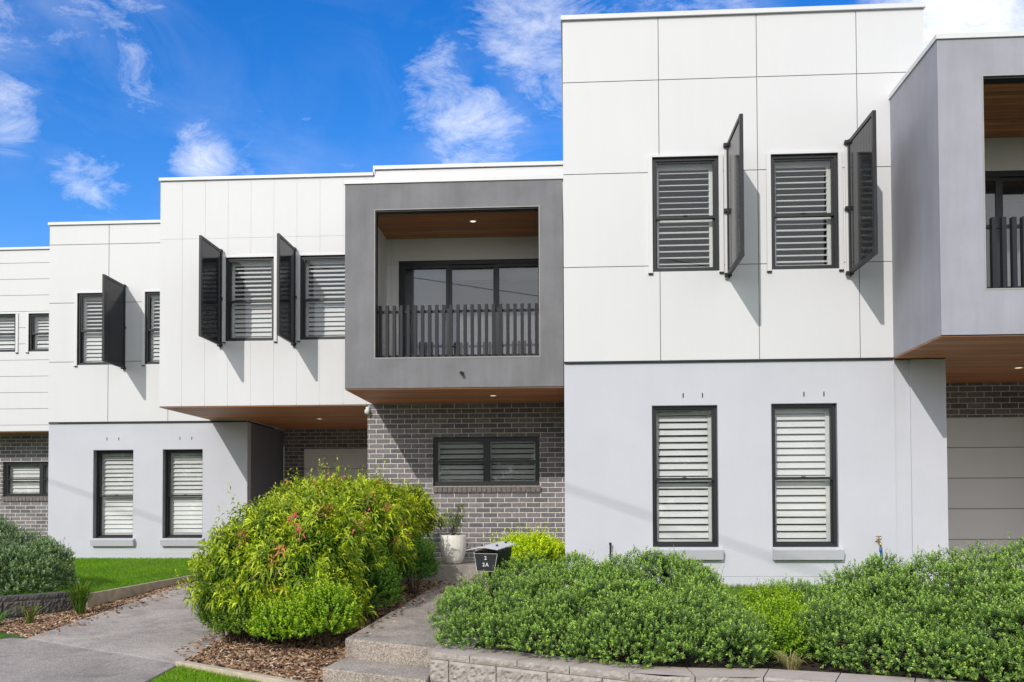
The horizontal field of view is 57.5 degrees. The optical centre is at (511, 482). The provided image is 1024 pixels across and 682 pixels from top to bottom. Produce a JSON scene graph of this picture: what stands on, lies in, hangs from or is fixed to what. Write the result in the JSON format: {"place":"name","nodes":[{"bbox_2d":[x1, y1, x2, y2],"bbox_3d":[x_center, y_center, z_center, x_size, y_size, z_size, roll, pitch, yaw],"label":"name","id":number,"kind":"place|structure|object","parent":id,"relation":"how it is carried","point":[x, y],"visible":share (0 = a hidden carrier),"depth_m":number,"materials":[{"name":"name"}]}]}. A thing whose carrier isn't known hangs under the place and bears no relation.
{"place":"outdoors","nodes":[
{"label":"outdoors","id":0,"kind":"place"},
{"bbox_2d":[0,638,175,681],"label":"driveway crossover","id":1,"kind":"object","parent":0,"point":[24,660],"visible":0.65,"depth_m":8.80,"materials":[{"name":"concrete"}]},
{"bbox_2d":[0,553,195,607],"bbox_3d":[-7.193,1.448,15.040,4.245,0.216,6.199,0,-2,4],"label":"lawn grass","id":2,"kind":"structure","parent":0,"point":[89,572],"depth_m":15.31,"materials":[{"name":"green plant"}]},
{"bbox_2d":[0,632,236,681],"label":"verge","id":3,"kind":"structure","parent":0,"point":[9,635],"depth_m":10.16,"materials":[{"name":"green plant"}]},
{"bbox_2d":[29,562,295,661],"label":"driveway","id":4,"kind":"structure","parent":0,"point":[163,628],"depth_m":10.43,"materials":[{"name":"concrete"}]},
{"bbox_2d":[27,638,174,662],"bbox_3d":[-4.200,1.741,9.458,2.447,0.166,0.018,-1,-2,31],"label":"driveway joint","id":5,"kind":"object","parent":4,"relation":"on","point":[99,650],"visible":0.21,"depth_m":9.45,"materials":[{"name":"grey concrete"}]},
{"bbox_2d":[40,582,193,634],"bbox_3d":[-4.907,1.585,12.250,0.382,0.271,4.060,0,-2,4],"label":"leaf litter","id":6,"kind":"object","parent":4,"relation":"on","point":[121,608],"visible":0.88,"depth_m":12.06,"materials":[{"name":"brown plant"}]},
{"bbox_2d":[174,629,221,656],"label":"leaf litter","id":7,"kind":"object","parent":4,"relation":"on","point":[197,647],"visible":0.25,"depth_m":9.66,"materials":[{"name":"brown plant"}]},
{"bbox_2d":[149,663,258,681],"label":"verge grass","id":8,"kind":"structure","parent":0,"point":[200,678],"depth_m":8.27,"materials":[{"name":"green plant"}]},
{"bbox_2d":[185,580,441,681],"bbox_3d":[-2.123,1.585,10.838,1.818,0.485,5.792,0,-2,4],"label":"bark mulch","id":9,"kind":"object","parent":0,"point":[252,652],"visible":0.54,"depth_m":9.15,"materials":[{"name":"brown wood"}]},
{"bbox_2d":[175,660,303,681],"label":"garden edging","id":10,"kind":"object","parent":9,"relation":"on","point":[237,673],"visible":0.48,"depth_m":8.33,"materials":[{"name":"beige concrete"}]},
{"bbox_2d":[193,558,291,643],"bbox_3d":[-2.771,1.211,9.640,1.250,0.879,0.823,-1,-2,30],"label":"shrub","id":11,"kind":"object","parent":9,"relation":"on","point":[220,620],"visible":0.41,"depth_m":9.43,"materials":[{"name":"green plant"}]},
{"bbox_2d":[175,472,396,640],"bbox_3d":[-2.448,0.804,10.130,2.352,1.870,2.011,0,-2,4],"label":"flowering shrub","id":12,"kind":"object","parent":9,"relation":"on","point":[262,544],"visible":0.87,"depth_m":9.72,"materials":[{"name":"green plant"}]},
{"bbox_2d":[243,563,363,649],"bbox_3d":[-2.081,1.226,9.340,1.235,0.866,0.870,0,-2,4],"label":"shrub","id":13,"kind":"object","parent":9,"relation":"on","point":[338,603],"visible":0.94,"depth_m":9.13,"materials":[{"name":"green plant"}]},
{"bbox_2d":[261,454,417,582],"bbox_3d":[-2.214,0.598,11.730,2.158,1.893,2.291,0,-2,4],"label":"flowering shrub","id":14,"kind":"object","parent":9,"relation":"on","point":[363,496],"visible":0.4,"depth_m":11.28,"materials":[{"name":"green plant"}]},
{"bbox_2d":[355,541,406,620],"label":"shrub","id":15,"kind":"object","parent":9,"relation":"on","point":[387,581],"visible":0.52,"depth_m":10.47,"materials":[{"name":"green plant"}]},
{"bbox_2d":[340,458,448,583],"bbox_3d":[-1.885,0.560,13.528,1.824,1.826,2.831,0,-2,4],"label":"flowering shrub","id":16,"kind":"object","parent":9,"relation":"on","point":[413,502],"visible":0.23,"depth_m":13.69,"materials":[{"name":"green plant"}]},
{"bbox_2d":[393,529,443,595],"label":"shrub","id":17,"kind":"object","parent":9,"relation":"on","point":[425,559],"visible":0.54,"depth_m":12.25,"materials":[{"name":"green plant"}]},
{"bbox_2d":[345,579,487,667],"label":"path","id":18,"kind":"structure","parent":0,"point":[406,638],"depth_m":8.63,"materials":[{"name":"concrete"}]},
{"bbox_2d":[353,579,461,636],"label":"leaf litter","id":19,"kind":"object","parent":18,"relation":"on","point":[424,600],"visible":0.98,"depth_m":11.16,"materials":[{"name":"brown plant"}]},
{"bbox_2d":[0,0,1023,246],"label":"sky","id":20,"kind":"structure","parent":0,"point":[101,101],"materials":[{"name":"blue"}]},
{"bbox_2d":[450,584,1018,681],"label":"front garden","id":21,"kind":"object","parent":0,"point":[770,663],"visible":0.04,"depth_m":7.23,"materials":[{"name":"soil"}]},
{"bbox_2d":[432,637,478,650],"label":"end block","id":22,"kind":"structure","parent":21,"relation":"on","point":[438,646],"depth_m":7.91,"materials":[{"name":"grey concrete"}]},
{"bbox_2d":[467,541,515,612],"bbox_3d":[-0.208,1.050,9.438,0.354,0.911,0.437,-1,-2,28],"label":"letterbox","id":23,"kind":"object","parent":21,"relation":"on","point":[488,557],"visible":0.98,"depth_m":9.34,"materials":[{"name":"black metal"}]},
{"bbox_2d":[482,522,564,578],"bbox_3d":[0.204,0.935,12.129,1.283,0.897,1.006,0,-2,4],"label":"shrub","id":24,"kind":"object","parent":21,"relation":"on","point":[550,548],"visible":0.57,"depth_m":11.89,"materials":[{"name":"green plant"}]},
{"bbox_2d":[425,544,776,669],"bbox_3d":[0.710,0.991,8.026,2.971,0.884,2.848,0,-2,4],"label":"hedge shrub","id":25,"kind":"object","parent":21,"relation":"on","point":[647,612],"visible":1,"depth_m":7.49,"materials":[{"name":"green plant"}]},
{"bbox_2d":[735,577,825,661],"bbox_3d":[2.214,1.096,7.758,0.773,0.661,1.758,-1,-2,11],"label":"shrub","id":26,"kind":"object","parent":21,"relation":"on","point":[781,611],"visible":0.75,"depth_m":7.43,"materials":[{"name":"green plant"}]},
{"bbox_2d":[767,649,819,669],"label":"strappy plant","id":27,"kind":"object","parent":21,"relation":"on","point":[788,663],"visible":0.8,"depth_m":6.72,"materials":[{"name":"beige plant"}]},
{"bbox_2d":[759,532,1023,681],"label":"hedge shrub","id":28,"kind":"object","parent":21,"relation":"on","point":[915,626],"visible":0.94,"depth_m":6.88,"materials":[{"name":"green plant"}]},
{"bbox_2d":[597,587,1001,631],"bbox_3d":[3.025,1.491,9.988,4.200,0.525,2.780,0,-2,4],"label":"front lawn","id":29,"kind":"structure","parent":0,"point":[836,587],"depth_m":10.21,"materials":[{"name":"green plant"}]},
{"bbox_2d":[624,582,994,626],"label":"garden grass","id":30,"kind":"structure","parent":29,"relation":"on","point":[733,590],"depth_m":10.87,"materials":[{"name":"green plant"}]},
{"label":"side garden bed","id":31,"kind":"structure","parent":0,"visible":0},
{"bbox_2d":[0,591,74,620],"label":"retaining wall","id":32,"kind":"structure","parent":31,"relation":"on","point":[53,602],"depth_m":11.56,"materials":[{"name":"grey stone"}]},
{"bbox_2d":[0,510,81,595],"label":"mounded shrub","id":33,"kind":"object","parent":31,"relation":"on","point":[53,557],"visible":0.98,"depth_m":12.61,"materials":[{"name":"green plant"}]},
{"bbox_2d":[0,579,195,637],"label":"side bark mulch","id":34,"kind":"object","parent":31,"relation":"on","point":[21,626],"visible":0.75,"depth_m":11.32,"materials":[{"name":"brown wood"}]},
{"bbox_2d":[0,609,16,623],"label":"strappy plant","id":35,"kind":"object","parent":34,"relation":"on","point":[1,618],"visible":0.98,"depth_m":10.95,"materials":[{"name":"green plant"}]},
{"bbox_2d":[14,603,45,624],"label":"strappy plant","id":36,"kind":"object","parent":34,"relation":"on","point":[29,618],"visible":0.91,"depth_m":11.02,"materials":[{"name":"green plant"}]},
{"bbox_2d":[52,580,112,614],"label":"strappy plant","id":37,"kind":"object","parent":34,"relation":"on","point":[79,597],"visible":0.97,"depth_m":11.61,"materials":[{"name":"green plant"}]},
{"bbox_2d":[85,574,200,607],"bbox_3d":[-5.176,1.565,14.998,0.330,0.400,5.824,0,-2,4],"label":"garden edging","id":38,"kind":"object","parent":31,"relation":"on","point":[102,597],"visible":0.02,"depth_m":12.99,"materials":[{"name":"grey concrete"}]},
{"bbox_3d":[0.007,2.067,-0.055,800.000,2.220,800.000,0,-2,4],"label":"ground","id":39,"kind":"structure","parent":0,"visible":0},
{"bbox_2d":[0,246,49,549],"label":"townhouse","id":40,"kind":"structure","parent":39,"relation":"on","point":[24,355],"depth_m":20.22,"materials":[{"name":"grey paint"}]},
{"bbox_2d":[0,314,15,351],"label":"sash window","id":41,"kind":"structure","parent":40,"relation":"in","point":[4,318],"depth_m":20.36,"materials":[{"name":"grey"}]},
{"bbox_2d":[4,462,47,495],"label":"double window","id":42,"kind":"structure","parent":40,"relation":"in","point":[41,483],"depth_m":21.09,"materials":[{"name":"grey"}]},
{"bbox_2d":[29,313,48,351],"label":"sash window","id":43,"kind":"structure","parent":40,"relation":"in","point":[45,317],"depth_m":20.30,"materials":[{"name":"grey"}]},
{"bbox_2d":[48,220,306,558],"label":"townhouse","id":44,"kind":"structure","parent":39,"relation":"on","point":[135,470],"depth_m":18.29,"materials":[{"name":"concrete"},{"name":"painted render"},{"name":"wood"}]},
{"bbox_2d":[78,293,110,364],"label":"sash window","id":45,"kind":"structure","parent":44,"relation":"in","point":[87,296],"depth_m":18.47,"materials":[{"name":"grey"}]},
{"bbox_2d":[90,450,134,545],"bbox_3d":[-7.774,0.292,18.334,0.850,1.880,0.413,0,-2,4],"label":"sash window","id":46,"kind":"structure","parent":44,"relation":"in","point":[110,536],"depth_m":18.49,"materials":[{"name":"grey glass"}]},
{"bbox_2d":[145,292,159,363],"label":"sash window","id":47,"kind":"structure","parent":44,"relation":"in","point":[150,333],"depth_m":18.38,"materials":[{"name":"grey"}]},
{"bbox_2d":[160,449,203,545],"bbox_3d":[-6.386,0.283,18.249,0.839,1.883,0.413,0,-2,4],"label":"sash window","id":48,"kind":"structure","parent":44,"relation":"in","point":[189,506],"depth_m":18.41,"materials":[{"name":"grey glass"}]},
{"bbox_2d":[159,161,564,558],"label":"townhouse","id":49,"kind":"structure","parent":39,"relation":"on","point":[405,322],"depth_m":15.60,"materials":[{"name":"white paint"}]},
{"bbox_2d":[226,257,273,340],"bbox_3d":[-4.443,-3.123,15.951,0.837,1.427,0.180,0,-2,4],"label":"sash window","id":50,"kind":"structure","parent":49,"relation":"in","point":[259,303],"depth_m":15.99,"materials":[{"name":"grey"}]},
{"bbox_2d":[301,255,344,339],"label":"sash window","id":51,"kind":"structure","parent":49,"relation":"in","point":[333,259],"depth_m":15.92,"materials":[{"name":"grey"}]},
{"bbox_2d":[304,449,366,484],"bbox_3d":[-3.367,0.309,20.389,2.380,2.124,0.050,0,-2,4],"label":"garage door","id":52,"kind":"structure","parent":49,"relation":"in","point":[355,458],"depth_m":20.42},
{"bbox_2d":[399,258,538,354],"bbox_3d":[-0.644,-2.682,15.459,2.450,1.997,0.200,0,-2,4],"label":"sliding door","id":53,"kind":"structure","parent":49,"relation":"in","point":[495,291],"depth_m":15.48,"materials":[{"name":"grey"}]},
{"bbox_2d":[434,437,538,485],"bbox_3d":[-0.425,-0.361,15.701,1.773,0.803,0.185,0,-2,4],"label":"double window","id":54,"kind":"structure","parent":49,"relation":"in","point":[444,480],"depth_m":15.72,"materials":[{"name":"grey"}]},
{"bbox_2d":[323,657,429,681],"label":"step","id":55,"kind":"object","parent":39,"relation":"on","point":[345,669],"visible":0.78,"depth_m":7.88,"materials":[{"name":"concrete"}]},
{"bbox_2d":[397,559,560,580],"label":"porch slab","id":56,"kind":"structure","parent":39,"relation":"on","point":[467,567],"depth_m":13.80,"materials":[{"name":"concrete"}]},
{"bbox_2d":[440,535,466,563],"bbox_3d":[-0.885,1.003,14.079,0.406,0.435,0.406,0,-2,4],"label":"plant pot","id":57,"kind":"object","parent":56,"relation":"on","point":[453,549],"visible":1,"depth_m":13.93,"materials":[{"name":"ceramic"}]},
{"bbox_2d":[442,503,466,534],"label":"potted plant","id":58,"kind":"object","parent":57,"relation":"on","point":[455,527],"visible":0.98,"depth_m":14.07,"materials":[{"name":"green plant"}]},
{"bbox_2d":[430,646,968,681],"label":"retaining wall","id":59,"kind":"structure","parent":39,"relation":"on","point":[454,664],"depth_m":6.87,"materials":[{"name":"grey stone"}]},
{"bbox_2d":[561,2,1023,586],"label":"townhouse","id":60,"kind":"structure","parent":39,"relation":"on","point":[795,294],"depth_m":11.48,"materials":[{"name":"grey paint"}]},
{"bbox_2d":[652,157,718,271],"bbox_3d":[2.150,-3.321,11.633,0.814,1.425,0.183,0,-2,4],"label":"sash window","id":61,"kind":"structure","parent":60,"relation":"in","point":[712,218],"depth_m":11.61,"materials":[{"name":"grey"}]},
{"bbox_2d":[652,405,723,559],"bbox_3d":[2.153,-0.010,11.529,0.845,1.898,0.338,0,-2,4],"label":"sash window","id":62,"kind":"structure","parent":60,"relation":"in","point":[705,549],"depth_m":11.65,"materials":[{"name":"grey"}]},
{"bbox_2d":[771,154,837,269],"bbox_3d":[3.591,-3.327,11.545,0.813,1.421,0.182,0,-2,4],"label":"sash window","id":63,"kind":"structure","parent":60,"relation":"in","point":[831,215],"depth_m":11.55,"materials":[{"name":"grey"}]},
{"bbox_2d":[771,403,844,559],"bbox_3d":[3.596,-0.021,11.439,0.835,1.908,0.336,0,-2,4],"label":"sash window","id":64,"kind":"structure","parent":60,"relation":"in","point":[828,548],"depth_m":11.56,"materials":[{"name":"grey"}]},
{"bbox_2d":[946,417,1023,578],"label":"garage door","id":65,"kind":"structure","parent":60,"relation":"in","point":[985,455],"depth_m":13.54,"materials":[{"name":"grey metal"}]},
{"bbox_2d":[985,170,1023,286],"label":"sliding door","id":66,"kind":"structure","parent":60,"relation":"in","point":[1008,208],"depth_m":11.74,"materials":[{"name":"grey metal"}]}
]}

